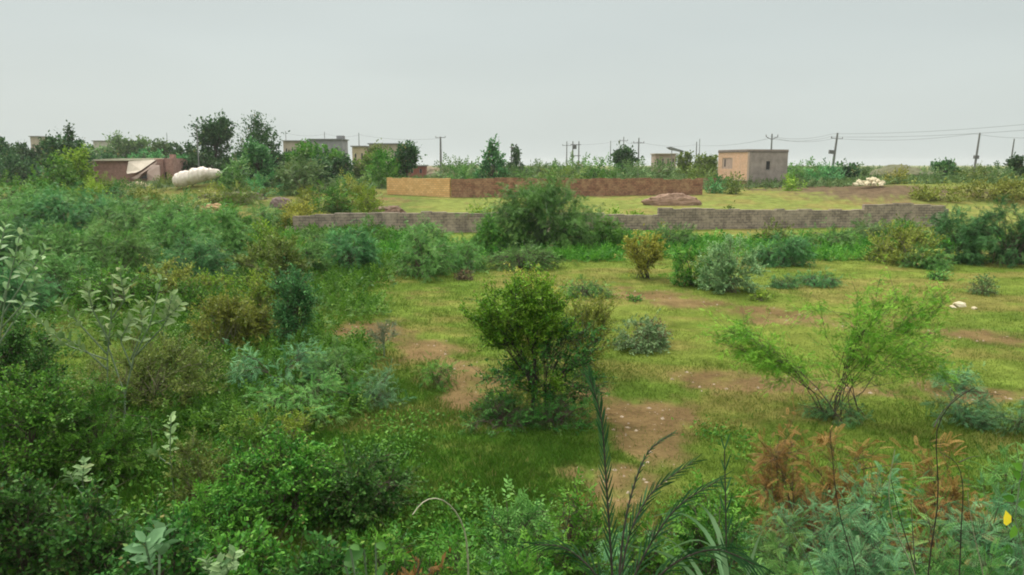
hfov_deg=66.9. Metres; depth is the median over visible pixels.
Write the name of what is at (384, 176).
scrub bush
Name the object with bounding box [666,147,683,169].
slanting canopy
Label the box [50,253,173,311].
feathery shrub
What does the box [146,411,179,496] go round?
milkweed
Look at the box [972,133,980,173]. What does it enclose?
utility pole
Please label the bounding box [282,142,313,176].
broadleaf tree
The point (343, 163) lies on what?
broadleaf tree
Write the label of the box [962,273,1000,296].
feathery shrub
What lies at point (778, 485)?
dry brush
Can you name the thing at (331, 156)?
broadleaf tree
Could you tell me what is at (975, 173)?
scrub bush
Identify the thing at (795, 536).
bare shrub
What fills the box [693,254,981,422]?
spreading sapling
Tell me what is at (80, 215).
feathery shrub
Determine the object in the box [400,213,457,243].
feathery shrub
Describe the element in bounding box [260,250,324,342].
upright shrub
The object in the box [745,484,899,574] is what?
scrub
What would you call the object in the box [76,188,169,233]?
feathery shrub
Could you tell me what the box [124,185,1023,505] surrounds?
dirt path
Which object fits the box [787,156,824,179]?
scrub bush
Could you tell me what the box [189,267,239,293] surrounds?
feathery shrub
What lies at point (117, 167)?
brick shed
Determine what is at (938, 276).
feathery shrub
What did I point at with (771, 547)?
scrub
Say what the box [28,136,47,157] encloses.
white house
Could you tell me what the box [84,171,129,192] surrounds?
scrub bush
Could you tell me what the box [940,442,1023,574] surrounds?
scrub
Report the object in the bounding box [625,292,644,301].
feathery shrub
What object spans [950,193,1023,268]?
feathery shrub
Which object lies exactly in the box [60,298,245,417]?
thorn bush
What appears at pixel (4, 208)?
feathery shrub
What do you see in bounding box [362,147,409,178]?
broadleaf tree
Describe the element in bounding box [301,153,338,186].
broadleaf tree
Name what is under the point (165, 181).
scrub bush
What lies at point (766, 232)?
feathery shrub
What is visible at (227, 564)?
milkweed
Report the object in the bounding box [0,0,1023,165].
sky
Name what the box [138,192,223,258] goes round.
feathery shrub
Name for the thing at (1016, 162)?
broadleaf tree
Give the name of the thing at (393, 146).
sheet roofed house
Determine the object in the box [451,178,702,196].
brown wall
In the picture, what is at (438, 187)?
ochre wall
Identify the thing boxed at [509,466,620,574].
scrub
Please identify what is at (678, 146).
power wire
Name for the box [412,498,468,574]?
arching twig
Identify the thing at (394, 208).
soil heap
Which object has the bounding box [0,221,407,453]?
thicket floor weeds
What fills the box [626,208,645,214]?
scrub bush
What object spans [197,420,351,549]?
leafy bush
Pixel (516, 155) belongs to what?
creeper column
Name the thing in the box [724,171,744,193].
scrub bush
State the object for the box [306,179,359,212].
scrub bush
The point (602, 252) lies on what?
wall foot weeds
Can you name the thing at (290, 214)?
scrub bush
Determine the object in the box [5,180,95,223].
scrub bush
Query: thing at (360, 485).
leafy bush
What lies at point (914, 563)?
bare shrub
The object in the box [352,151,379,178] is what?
broadleaf tree
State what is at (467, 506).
leafy weeds
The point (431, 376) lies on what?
fern like shrub
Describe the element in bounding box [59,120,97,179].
broadleaf tree
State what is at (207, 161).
broadleaf tree
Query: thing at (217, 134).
broadleaf tree
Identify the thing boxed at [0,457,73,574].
foreground bush
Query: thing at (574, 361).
dry twig bush
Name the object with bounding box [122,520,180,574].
milkweed
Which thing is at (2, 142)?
broadleaf tree
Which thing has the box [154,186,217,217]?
scrub bush
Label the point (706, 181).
thin wall
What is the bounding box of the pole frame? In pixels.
[571,141,580,167]
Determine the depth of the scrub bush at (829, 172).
102.70 m
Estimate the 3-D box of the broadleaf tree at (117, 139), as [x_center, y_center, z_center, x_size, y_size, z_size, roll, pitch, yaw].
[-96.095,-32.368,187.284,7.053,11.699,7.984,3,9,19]
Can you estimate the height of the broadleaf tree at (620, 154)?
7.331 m
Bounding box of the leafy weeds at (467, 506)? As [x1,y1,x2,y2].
[0,402,1023,574]
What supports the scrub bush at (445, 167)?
on the ground at (718, 200)
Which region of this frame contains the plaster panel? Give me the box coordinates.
[147,165,159,181]
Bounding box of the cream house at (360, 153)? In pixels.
[350,146,368,170]
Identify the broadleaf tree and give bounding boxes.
[0,136,24,174]
[0,147,43,185]
[4,139,47,172]
[38,129,94,174]
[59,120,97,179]
[83,145,124,170]
[86,143,109,158]
[99,129,131,156]
[118,133,151,157]
[123,146,169,157]
[143,138,173,157]
[166,139,199,159]
[176,153,189,162]
[180,142,232,177]
[183,108,238,167]
[215,148,261,190]
[229,127,296,186]
[236,135,279,185]
[267,146,332,196]
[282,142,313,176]
[294,138,349,157]
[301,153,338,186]
[325,150,348,170]
[328,152,354,180]
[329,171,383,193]
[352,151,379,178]
[356,138,389,174]
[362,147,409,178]
[389,140,425,176]
[473,134,512,178]
[609,141,642,175]
[675,150,693,175]
[687,152,717,175]
[826,158,863,179]
[930,157,960,178]
[1003,152,1023,175]
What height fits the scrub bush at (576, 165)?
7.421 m
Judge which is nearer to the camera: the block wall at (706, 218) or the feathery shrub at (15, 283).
the feathery shrub at (15, 283)
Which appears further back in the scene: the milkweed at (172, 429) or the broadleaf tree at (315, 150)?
the broadleaf tree at (315, 150)
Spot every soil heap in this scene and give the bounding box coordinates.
[198,192,269,199]
[201,203,224,210]
[269,196,290,207]
[373,205,405,212]
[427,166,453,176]
[641,193,701,205]
[869,164,924,178]
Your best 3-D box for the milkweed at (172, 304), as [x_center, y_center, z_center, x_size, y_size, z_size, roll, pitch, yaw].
[-7.073,1.253,13.543,3.322,3.367,0.781,2,9,14]
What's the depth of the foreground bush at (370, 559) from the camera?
7.74 m
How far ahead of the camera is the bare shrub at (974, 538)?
5.33 m
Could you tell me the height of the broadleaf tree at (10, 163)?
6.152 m
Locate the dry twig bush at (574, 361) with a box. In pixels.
[468,294,616,411]
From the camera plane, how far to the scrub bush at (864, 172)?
115.16 m
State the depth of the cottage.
236.04 m
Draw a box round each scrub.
[39,164,1023,193]
[416,542,485,574]
[465,473,568,574]
[477,525,563,574]
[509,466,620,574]
[594,502,679,574]
[656,466,764,574]
[677,481,762,574]
[728,520,846,574]
[734,488,825,574]
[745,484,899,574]
[800,487,909,574]
[802,448,936,574]
[860,457,1005,574]
[868,472,1023,574]
[912,537,1023,574]
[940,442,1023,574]
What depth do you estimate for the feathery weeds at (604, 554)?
9.54 m
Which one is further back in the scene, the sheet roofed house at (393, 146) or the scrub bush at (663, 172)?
the sheet roofed house at (393, 146)
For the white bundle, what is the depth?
91.34 m
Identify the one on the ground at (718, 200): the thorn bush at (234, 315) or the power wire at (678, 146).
the thorn bush at (234, 315)
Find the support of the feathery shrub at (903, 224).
on the ground at (718, 200)
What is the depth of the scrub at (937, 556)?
7.22 m
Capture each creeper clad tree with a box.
[28,151,86,197]
[52,143,103,190]
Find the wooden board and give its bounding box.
[132,161,156,178]
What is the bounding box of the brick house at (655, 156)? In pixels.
[650,153,676,171]
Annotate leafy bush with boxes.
[0,296,78,405]
[0,344,115,490]
[32,369,186,493]
[161,467,277,558]
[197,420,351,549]
[296,428,428,539]
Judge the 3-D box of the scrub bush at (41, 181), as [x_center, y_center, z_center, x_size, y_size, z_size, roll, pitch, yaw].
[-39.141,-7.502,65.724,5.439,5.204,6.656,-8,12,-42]
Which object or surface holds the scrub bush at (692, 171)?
on the ground at (718, 200)
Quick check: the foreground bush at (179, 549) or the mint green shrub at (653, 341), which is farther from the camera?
the mint green shrub at (653, 341)
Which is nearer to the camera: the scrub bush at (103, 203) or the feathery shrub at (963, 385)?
the feathery shrub at (963, 385)
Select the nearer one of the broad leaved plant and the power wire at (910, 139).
the broad leaved plant
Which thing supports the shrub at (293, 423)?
on the ground at (718, 200)
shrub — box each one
[0,168,82,233]
[0,206,56,271]
[0,216,118,277]
[0,256,73,320]
[12,166,138,234]
[12,235,116,303]
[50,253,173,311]
[53,216,166,278]
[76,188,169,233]
[127,246,211,296]
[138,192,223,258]
[151,226,248,285]
[156,270,215,314]
[184,202,268,268]
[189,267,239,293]
[204,401,332,450]
[219,215,320,284]
[222,326,341,392]
[228,262,284,313]
[242,216,288,261]
[243,354,364,428]
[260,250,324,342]
[282,330,379,389]
[286,234,348,274]
[298,223,342,245]
[320,220,396,272]
[339,213,394,247]
[341,359,417,409]
[386,216,464,283]
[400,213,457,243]
[410,351,468,392]
[443,231,493,272]
[455,162,613,251]
[456,385,544,435]
[467,211,505,253]
[484,236,580,271]
[513,386,598,435]
[558,269,620,299]
[588,214,634,251]
[606,308,672,355]
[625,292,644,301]
[631,316,674,341]
[636,218,701,248]
[658,236,714,288]
[745,217,799,243]
[747,223,819,268]
[748,289,775,301]
[764,273,802,288]
[768,491,814,574]
[785,386,875,430]
[788,265,855,288]
[796,217,866,251]
[830,432,856,574]
[845,214,903,241]
[878,212,925,236]
[888,450,914,574]
[891,481,915,574]
[896,241,956,271]
[920,377,1013,436]
[922,203,997,266]
[924,269,953,280]
[928,362,987,395]
[928,387,999,574]
[940,452,976,574]
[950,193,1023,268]
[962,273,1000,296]
[967,492,983,574]
[969,398,1023,436]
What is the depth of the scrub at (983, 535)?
8.09 m
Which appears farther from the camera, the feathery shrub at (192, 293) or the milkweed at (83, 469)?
the feathery shrub at (192, 293)
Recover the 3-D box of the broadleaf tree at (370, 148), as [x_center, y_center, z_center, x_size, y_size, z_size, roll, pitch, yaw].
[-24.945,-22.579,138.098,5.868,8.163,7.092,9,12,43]
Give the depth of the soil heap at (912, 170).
131.66 m
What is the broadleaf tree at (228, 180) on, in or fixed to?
on the ground at (718, 200)
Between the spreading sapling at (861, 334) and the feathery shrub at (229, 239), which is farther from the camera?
the feathery shrub at (229, 239)
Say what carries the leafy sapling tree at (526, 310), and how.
on the ground at (718, 200)
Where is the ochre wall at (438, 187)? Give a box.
[387,178,450,196]
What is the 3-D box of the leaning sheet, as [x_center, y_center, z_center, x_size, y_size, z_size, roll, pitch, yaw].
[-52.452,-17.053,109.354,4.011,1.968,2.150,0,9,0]
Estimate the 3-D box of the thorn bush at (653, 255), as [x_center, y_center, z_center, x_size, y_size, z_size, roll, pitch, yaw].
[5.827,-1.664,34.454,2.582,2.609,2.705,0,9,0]
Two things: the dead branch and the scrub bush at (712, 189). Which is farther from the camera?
the scrub bush at (712, 189)
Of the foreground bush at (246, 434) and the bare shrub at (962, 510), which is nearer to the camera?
the bare shrub at (962, 510)
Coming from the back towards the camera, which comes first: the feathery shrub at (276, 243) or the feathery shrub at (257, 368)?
the feathery shrub at (276, 243)
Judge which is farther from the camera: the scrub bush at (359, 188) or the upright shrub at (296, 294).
the scrub bush at (359, 188)
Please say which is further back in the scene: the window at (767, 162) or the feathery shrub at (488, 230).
the window at (767, 162)
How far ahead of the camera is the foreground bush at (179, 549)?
8.16 m
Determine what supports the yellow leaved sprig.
on the ground at (718, 200)
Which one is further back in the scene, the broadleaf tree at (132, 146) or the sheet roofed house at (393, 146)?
the broadleaf tree at (132, 146)
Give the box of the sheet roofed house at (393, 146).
[367,143,403,173]
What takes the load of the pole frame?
on the ground at (718, 200)
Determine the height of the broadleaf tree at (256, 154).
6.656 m
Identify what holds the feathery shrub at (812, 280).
on the ground at (718, 200)
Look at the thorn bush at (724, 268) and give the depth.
30.35 m
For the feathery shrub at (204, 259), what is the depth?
32.48 m
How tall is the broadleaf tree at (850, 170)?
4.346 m
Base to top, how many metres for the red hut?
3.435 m
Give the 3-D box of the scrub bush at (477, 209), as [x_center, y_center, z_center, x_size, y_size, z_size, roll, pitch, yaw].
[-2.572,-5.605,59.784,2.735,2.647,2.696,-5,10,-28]
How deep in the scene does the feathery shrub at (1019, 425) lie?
14.57 m
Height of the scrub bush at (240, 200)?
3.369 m
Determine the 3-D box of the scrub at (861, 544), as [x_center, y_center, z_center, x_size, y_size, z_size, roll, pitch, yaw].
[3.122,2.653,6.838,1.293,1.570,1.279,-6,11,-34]
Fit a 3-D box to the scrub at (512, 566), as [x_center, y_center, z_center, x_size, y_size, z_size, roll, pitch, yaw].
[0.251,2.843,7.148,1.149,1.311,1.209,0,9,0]
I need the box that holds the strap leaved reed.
[625,500,779,574]
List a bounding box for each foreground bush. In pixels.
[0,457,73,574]
[21,469,151,574]
[94,487,214,574]
[156,425,250,522]
[177,510,294,574]
[208,382,296,498]
[251,527,364,574]
[344,514,433,574]
[387,518,490,574]
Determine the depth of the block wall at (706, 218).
59.25 m
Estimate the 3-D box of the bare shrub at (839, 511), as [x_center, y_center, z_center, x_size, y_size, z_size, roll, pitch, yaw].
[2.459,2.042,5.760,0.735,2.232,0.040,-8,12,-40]
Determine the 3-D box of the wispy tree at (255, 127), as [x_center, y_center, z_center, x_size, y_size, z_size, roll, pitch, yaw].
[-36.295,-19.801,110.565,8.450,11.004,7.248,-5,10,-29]
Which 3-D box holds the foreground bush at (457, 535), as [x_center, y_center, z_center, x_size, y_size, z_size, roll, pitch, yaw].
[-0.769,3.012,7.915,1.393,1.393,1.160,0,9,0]
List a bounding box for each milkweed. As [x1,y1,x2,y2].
[0,220,56,484]
[25,264,188,437]
[61,456,93,538]
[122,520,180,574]
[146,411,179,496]
[196,544,244,574]
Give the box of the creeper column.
[503,143,528,173]
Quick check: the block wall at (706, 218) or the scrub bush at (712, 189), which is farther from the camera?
the scrub bush at (712, 189)
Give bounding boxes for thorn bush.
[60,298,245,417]
[182,267,280,356]
[503,261,568,345]
[556,281,630,379]
[614,222,669,278]
[689,232,770,293]
[852,214,965,265]
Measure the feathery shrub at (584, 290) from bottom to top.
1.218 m
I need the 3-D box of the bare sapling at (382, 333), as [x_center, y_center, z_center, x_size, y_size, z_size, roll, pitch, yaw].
[-3.296,1.335,20.226,1.165,1.346,1.427,0,9,0]
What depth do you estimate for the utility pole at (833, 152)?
127.82 m
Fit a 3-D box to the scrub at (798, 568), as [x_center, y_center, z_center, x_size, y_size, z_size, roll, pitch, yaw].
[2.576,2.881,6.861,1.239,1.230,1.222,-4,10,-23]
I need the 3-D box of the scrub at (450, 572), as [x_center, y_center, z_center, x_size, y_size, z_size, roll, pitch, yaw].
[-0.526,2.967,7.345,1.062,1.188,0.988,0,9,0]
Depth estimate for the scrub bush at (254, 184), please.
87.05 m
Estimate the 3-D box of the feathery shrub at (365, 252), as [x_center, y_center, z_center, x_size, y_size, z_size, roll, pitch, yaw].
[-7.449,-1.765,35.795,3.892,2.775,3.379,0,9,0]
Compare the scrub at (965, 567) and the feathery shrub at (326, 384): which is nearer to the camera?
the scrub at (965, 567)
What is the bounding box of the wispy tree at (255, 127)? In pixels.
[229,110,289,175]
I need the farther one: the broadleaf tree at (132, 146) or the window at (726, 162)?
the broadleaf tree at (132, 146)
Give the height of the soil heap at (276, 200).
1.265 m
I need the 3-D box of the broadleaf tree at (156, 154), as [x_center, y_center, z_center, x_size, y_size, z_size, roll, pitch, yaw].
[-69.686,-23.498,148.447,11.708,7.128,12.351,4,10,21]
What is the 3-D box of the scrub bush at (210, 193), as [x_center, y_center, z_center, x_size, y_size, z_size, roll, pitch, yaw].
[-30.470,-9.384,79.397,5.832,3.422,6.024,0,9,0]
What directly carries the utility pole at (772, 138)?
on the ground at (718, 200)
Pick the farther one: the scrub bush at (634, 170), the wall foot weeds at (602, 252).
the scrub bush at (634, 170)
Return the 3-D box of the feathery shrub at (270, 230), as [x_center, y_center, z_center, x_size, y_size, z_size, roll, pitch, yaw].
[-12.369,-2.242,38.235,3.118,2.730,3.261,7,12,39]
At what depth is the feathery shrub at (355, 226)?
47.08 m
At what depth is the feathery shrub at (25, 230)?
35.06 m
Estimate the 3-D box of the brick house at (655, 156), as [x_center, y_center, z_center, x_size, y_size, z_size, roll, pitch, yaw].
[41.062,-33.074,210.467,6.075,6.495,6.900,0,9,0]
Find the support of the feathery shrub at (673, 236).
on the ground at (718, 200)
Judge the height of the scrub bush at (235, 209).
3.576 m
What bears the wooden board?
on the plaster panel
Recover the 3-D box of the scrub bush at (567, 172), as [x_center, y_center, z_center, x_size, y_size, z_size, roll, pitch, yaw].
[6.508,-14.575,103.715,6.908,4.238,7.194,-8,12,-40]
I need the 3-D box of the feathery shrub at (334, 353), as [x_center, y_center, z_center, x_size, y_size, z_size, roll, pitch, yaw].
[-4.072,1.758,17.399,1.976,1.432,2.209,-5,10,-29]
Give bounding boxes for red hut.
[408,165,428,177]
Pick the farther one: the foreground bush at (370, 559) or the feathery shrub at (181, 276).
the feathery shrub at (181, 276)
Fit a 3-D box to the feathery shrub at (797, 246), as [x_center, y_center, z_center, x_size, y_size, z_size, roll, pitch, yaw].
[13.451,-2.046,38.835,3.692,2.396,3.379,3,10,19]
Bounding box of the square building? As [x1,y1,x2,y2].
[718,149,788,186]
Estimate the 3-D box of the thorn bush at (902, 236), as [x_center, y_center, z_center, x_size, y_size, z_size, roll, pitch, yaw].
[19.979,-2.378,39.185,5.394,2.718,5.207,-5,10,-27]
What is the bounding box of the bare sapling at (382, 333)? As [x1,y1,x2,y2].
[367,316,399,355]
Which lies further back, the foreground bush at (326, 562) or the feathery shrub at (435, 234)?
the feathery shrub at (435, 234)
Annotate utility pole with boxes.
[196,125,199,166]
[435,136,445,164]
[562,141,570,164]
[766,134,777,148]
[828,133,842,164]
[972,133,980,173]
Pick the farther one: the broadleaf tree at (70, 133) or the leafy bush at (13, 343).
the broadleaf tree at (70, 133)
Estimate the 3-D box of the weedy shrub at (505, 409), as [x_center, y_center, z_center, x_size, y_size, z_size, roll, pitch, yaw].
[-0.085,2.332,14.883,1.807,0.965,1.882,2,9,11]
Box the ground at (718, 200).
[0,166,1023,574]
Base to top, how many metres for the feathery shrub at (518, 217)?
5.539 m
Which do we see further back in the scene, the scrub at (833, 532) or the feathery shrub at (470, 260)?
the feathery shrub at (470, 260)
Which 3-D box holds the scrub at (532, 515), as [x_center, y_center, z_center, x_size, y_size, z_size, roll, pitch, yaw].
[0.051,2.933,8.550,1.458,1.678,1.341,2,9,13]
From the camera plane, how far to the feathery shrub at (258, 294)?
25.44 m
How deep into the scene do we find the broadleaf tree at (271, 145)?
101.22 m
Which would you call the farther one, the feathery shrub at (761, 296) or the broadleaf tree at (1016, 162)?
the broadleaf tree at (1016, 162)
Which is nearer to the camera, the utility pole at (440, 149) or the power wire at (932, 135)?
the power wire at (932, 135)
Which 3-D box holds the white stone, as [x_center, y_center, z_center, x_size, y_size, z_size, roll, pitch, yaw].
[15.889,0.577,27.587,0.515,0.189,0.330,-2,9,-13]
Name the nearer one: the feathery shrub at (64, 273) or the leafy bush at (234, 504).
the leafy bush at (234, 504)
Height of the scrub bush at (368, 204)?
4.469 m
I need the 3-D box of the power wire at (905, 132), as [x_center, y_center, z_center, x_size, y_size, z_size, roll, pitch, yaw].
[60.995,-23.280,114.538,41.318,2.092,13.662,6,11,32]
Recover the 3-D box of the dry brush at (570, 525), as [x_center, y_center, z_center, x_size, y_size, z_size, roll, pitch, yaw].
[0.697,2.853,8.561,0.778,1.571,0.781,-5,10,-29]
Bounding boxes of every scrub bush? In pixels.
[0,164,38,210]
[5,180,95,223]
[14,168,79,207]
[61,175,115,210]
[71,188,146,230]
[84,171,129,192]
[96,178,139,204]
[116,176,166,204]
[136,186,175,215]
[138,195,199,231]
[153,172,175,188]
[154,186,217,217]
[187,180,236,204]
[194,192,256,228]
[209,179,273,204]
[243,171,287,196]
[244,200,292,230]
[270,194,325,228]
[290,181,335,211]
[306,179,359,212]
[335,167,371,208]
[346,177,387,212]
[359,163,407,187]
[425,152,490,177]
[438,158,476,178]
[466,197,491,212]
[500,162,544,177]
[521,158,563,175]
[535,163,587,178]
[548,151,593,175]
[577,152,625,178]
[606,205,622,213]
[608,156,653,178]
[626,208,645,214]
[640,157,680,179]
[674,162,721,179]
[703,173,730,193]
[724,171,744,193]
[780,172,808,190]
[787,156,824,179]
[801,157,844,185]
[844,162,873,177]
[878,163,909,184]
[904,164,953,183]
[906,171,967,201]
[942,172,1023,202]
[953,161,999,181]
[979,160,1023,183]
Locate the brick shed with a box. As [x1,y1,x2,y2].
[88,154,187,182]
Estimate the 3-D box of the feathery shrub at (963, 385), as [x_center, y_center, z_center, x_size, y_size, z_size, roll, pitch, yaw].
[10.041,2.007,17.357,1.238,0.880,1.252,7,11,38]
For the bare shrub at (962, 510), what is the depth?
5.82 m
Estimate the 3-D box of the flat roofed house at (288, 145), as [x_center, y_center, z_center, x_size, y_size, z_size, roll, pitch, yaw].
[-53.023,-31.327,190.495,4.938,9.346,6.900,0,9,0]
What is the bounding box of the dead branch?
[101,391,152,447]
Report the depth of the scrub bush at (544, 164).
146.62 m
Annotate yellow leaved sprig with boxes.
[1003,462,1023,574]
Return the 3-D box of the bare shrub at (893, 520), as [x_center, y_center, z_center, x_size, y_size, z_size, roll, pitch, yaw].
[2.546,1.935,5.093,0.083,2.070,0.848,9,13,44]
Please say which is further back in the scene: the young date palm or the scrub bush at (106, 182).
the scrub bush at (106, 182)
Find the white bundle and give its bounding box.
[172,166,220,186]
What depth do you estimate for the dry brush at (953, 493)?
9.33 m
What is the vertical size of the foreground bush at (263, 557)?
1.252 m
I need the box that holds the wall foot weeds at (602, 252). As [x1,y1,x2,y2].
[2,226,1001,262]
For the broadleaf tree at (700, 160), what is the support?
on the ground at (718, 200)
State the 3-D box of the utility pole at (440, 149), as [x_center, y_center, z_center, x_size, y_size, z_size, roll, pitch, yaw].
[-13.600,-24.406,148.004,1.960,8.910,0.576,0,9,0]
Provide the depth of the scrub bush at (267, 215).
56.43 m
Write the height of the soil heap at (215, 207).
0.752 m
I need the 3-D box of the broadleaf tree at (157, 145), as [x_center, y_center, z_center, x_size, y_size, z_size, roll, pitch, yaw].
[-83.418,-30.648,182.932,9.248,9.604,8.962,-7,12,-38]
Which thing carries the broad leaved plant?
on the ground at (718, 200)
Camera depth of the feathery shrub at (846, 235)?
45.80 m
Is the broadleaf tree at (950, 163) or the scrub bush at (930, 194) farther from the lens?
the broadleaf tree at (950, 163)
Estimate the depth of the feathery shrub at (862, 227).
50.08 m
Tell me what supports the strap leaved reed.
on the ground at (718, 200)
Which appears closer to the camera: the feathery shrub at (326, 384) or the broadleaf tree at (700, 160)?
the feathery shrub at (326, 384)
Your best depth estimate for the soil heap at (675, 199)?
77.50 m
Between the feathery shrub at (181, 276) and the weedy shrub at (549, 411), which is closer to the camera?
the weedy shrub at (549, 411)
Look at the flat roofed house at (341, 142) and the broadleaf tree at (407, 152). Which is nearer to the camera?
the broadleaf tree at (407, 152)
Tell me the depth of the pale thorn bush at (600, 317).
18.10 m
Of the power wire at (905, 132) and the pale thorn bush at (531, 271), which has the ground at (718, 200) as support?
the pale thorn bush at (531, 271)
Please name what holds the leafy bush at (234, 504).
on the ground at (718, 200)
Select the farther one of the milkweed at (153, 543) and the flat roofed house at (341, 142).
the flat roofed house at (341, 142)
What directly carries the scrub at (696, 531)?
on the ground at (718, 200)
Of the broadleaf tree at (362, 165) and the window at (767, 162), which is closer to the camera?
the window at (767, 162)
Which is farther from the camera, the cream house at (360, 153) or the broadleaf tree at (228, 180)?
the cream house at (360, 153)
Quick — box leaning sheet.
[127,160,155,173]
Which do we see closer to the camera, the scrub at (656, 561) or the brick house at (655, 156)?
the scrub at (656, 561)
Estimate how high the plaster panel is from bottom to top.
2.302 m
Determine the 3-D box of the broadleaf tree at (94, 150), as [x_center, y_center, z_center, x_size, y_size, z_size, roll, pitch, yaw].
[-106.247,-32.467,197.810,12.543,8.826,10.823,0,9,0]
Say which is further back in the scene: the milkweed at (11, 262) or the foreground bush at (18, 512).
the milkweed at (11, 262)
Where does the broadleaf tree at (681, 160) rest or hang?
on the ground at (718, 200)
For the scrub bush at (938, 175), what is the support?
on the ground at (718, 200)
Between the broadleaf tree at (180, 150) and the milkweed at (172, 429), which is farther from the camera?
the broadleaf tree at (180, 150)
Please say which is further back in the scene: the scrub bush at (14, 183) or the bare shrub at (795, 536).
the scrub bush at (14, 183)
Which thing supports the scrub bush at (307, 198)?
on the ground at (718, 200)
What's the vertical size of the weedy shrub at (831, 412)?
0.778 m
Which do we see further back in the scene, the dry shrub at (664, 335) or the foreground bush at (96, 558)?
the dry shrub at (664, 335)
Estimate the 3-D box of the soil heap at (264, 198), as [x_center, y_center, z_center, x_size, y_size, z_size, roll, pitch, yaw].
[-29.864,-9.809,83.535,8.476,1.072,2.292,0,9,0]
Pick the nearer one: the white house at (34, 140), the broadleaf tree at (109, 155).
the broadleaf tree at (109, 155)
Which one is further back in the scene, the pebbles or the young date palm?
the pebbles
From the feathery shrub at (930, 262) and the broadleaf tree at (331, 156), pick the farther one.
the broadleaf tree at (331, 156)
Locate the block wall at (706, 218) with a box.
[285,203,948,232]
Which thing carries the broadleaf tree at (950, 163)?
on the ground at (718, 200)
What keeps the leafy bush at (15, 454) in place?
on the ground at (718, 200)
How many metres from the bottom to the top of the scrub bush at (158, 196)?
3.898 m
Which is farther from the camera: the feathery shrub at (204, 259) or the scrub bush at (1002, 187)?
the scrub bush at (1002, 187)
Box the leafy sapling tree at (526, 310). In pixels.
[458,257,582,408]
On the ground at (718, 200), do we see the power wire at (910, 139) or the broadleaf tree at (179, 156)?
the broadleaf tree at (179, 156)
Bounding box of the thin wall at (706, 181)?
[695,178,716,188]
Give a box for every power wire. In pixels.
[288,133,438,139]
[587,138,768,146]
[770,130,1021,140]
[776,134,1008,141]
[777,124,1023,138]
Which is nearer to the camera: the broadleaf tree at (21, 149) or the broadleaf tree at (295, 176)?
the broadleaf tree at (295, 176)
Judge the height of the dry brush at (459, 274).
0.720 m
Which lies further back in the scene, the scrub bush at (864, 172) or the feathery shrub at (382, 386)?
the scrub bush at (864, 172)
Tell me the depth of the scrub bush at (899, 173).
90.89 m
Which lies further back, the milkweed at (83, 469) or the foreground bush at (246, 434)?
the foreground bush at (246, 434)
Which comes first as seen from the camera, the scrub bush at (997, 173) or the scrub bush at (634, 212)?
the scrub bush at (634, 212)
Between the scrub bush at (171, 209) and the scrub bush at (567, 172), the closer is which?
the scrub bush at (171, 209)
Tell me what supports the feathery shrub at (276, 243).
on the ground at (718, 200)
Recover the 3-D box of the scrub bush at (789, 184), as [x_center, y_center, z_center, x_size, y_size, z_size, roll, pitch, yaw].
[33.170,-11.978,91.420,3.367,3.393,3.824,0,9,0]
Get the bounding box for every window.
[722,158,732,168]
[766,161,769,169]
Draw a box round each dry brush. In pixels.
[385,546,452,574]
[451,268,478,280]
[559,484,603,568]
[728,398,831,559]
[769,417,913,564]
[875,427,1010,570]
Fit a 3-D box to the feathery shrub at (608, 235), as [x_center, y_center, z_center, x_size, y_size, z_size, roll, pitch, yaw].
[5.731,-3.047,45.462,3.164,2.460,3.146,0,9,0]
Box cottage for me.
[91,140,132,156]
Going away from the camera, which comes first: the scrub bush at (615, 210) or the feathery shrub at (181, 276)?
the feathery shrub at (181, 276)
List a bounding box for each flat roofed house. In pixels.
[281,140,306,151]
[308,136,348,169]
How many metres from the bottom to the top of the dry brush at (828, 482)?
2.091 m
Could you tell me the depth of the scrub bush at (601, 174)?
120.26 m
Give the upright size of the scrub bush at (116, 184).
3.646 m
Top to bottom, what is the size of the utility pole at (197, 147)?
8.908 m
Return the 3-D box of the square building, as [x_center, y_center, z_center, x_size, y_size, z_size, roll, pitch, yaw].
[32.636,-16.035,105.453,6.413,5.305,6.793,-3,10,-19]
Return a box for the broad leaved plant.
[343,541,385,574]
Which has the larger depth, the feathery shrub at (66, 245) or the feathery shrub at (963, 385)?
the feathery shrub at (66, 245)
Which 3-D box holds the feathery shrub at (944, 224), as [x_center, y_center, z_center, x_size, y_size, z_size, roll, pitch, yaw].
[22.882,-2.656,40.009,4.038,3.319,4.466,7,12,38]
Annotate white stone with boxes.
[953,301,966,306]
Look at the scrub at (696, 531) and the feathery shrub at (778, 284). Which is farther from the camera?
the feathery shrub at (778, 284)
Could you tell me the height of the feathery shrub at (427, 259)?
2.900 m
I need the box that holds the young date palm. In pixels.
[518,363,774,574]
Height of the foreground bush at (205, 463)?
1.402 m
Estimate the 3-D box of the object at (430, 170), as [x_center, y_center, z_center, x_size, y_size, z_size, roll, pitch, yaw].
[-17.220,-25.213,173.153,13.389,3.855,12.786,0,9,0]
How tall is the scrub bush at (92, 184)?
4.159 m
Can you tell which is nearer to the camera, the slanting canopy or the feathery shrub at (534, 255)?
the feathery shrub at (534, 255)
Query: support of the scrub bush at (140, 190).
on the ground at (718, 200)
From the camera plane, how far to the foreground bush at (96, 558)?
8.89 m
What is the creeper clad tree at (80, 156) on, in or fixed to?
on the ground at (718, 200)
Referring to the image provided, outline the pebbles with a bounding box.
[336,288,1023,500]
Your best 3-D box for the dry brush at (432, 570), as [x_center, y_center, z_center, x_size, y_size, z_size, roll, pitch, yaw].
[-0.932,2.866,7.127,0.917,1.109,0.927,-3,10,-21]
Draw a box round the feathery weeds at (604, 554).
[472,516,1017,574]
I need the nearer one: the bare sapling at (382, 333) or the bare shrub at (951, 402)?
the bare shrub at (951, 402)

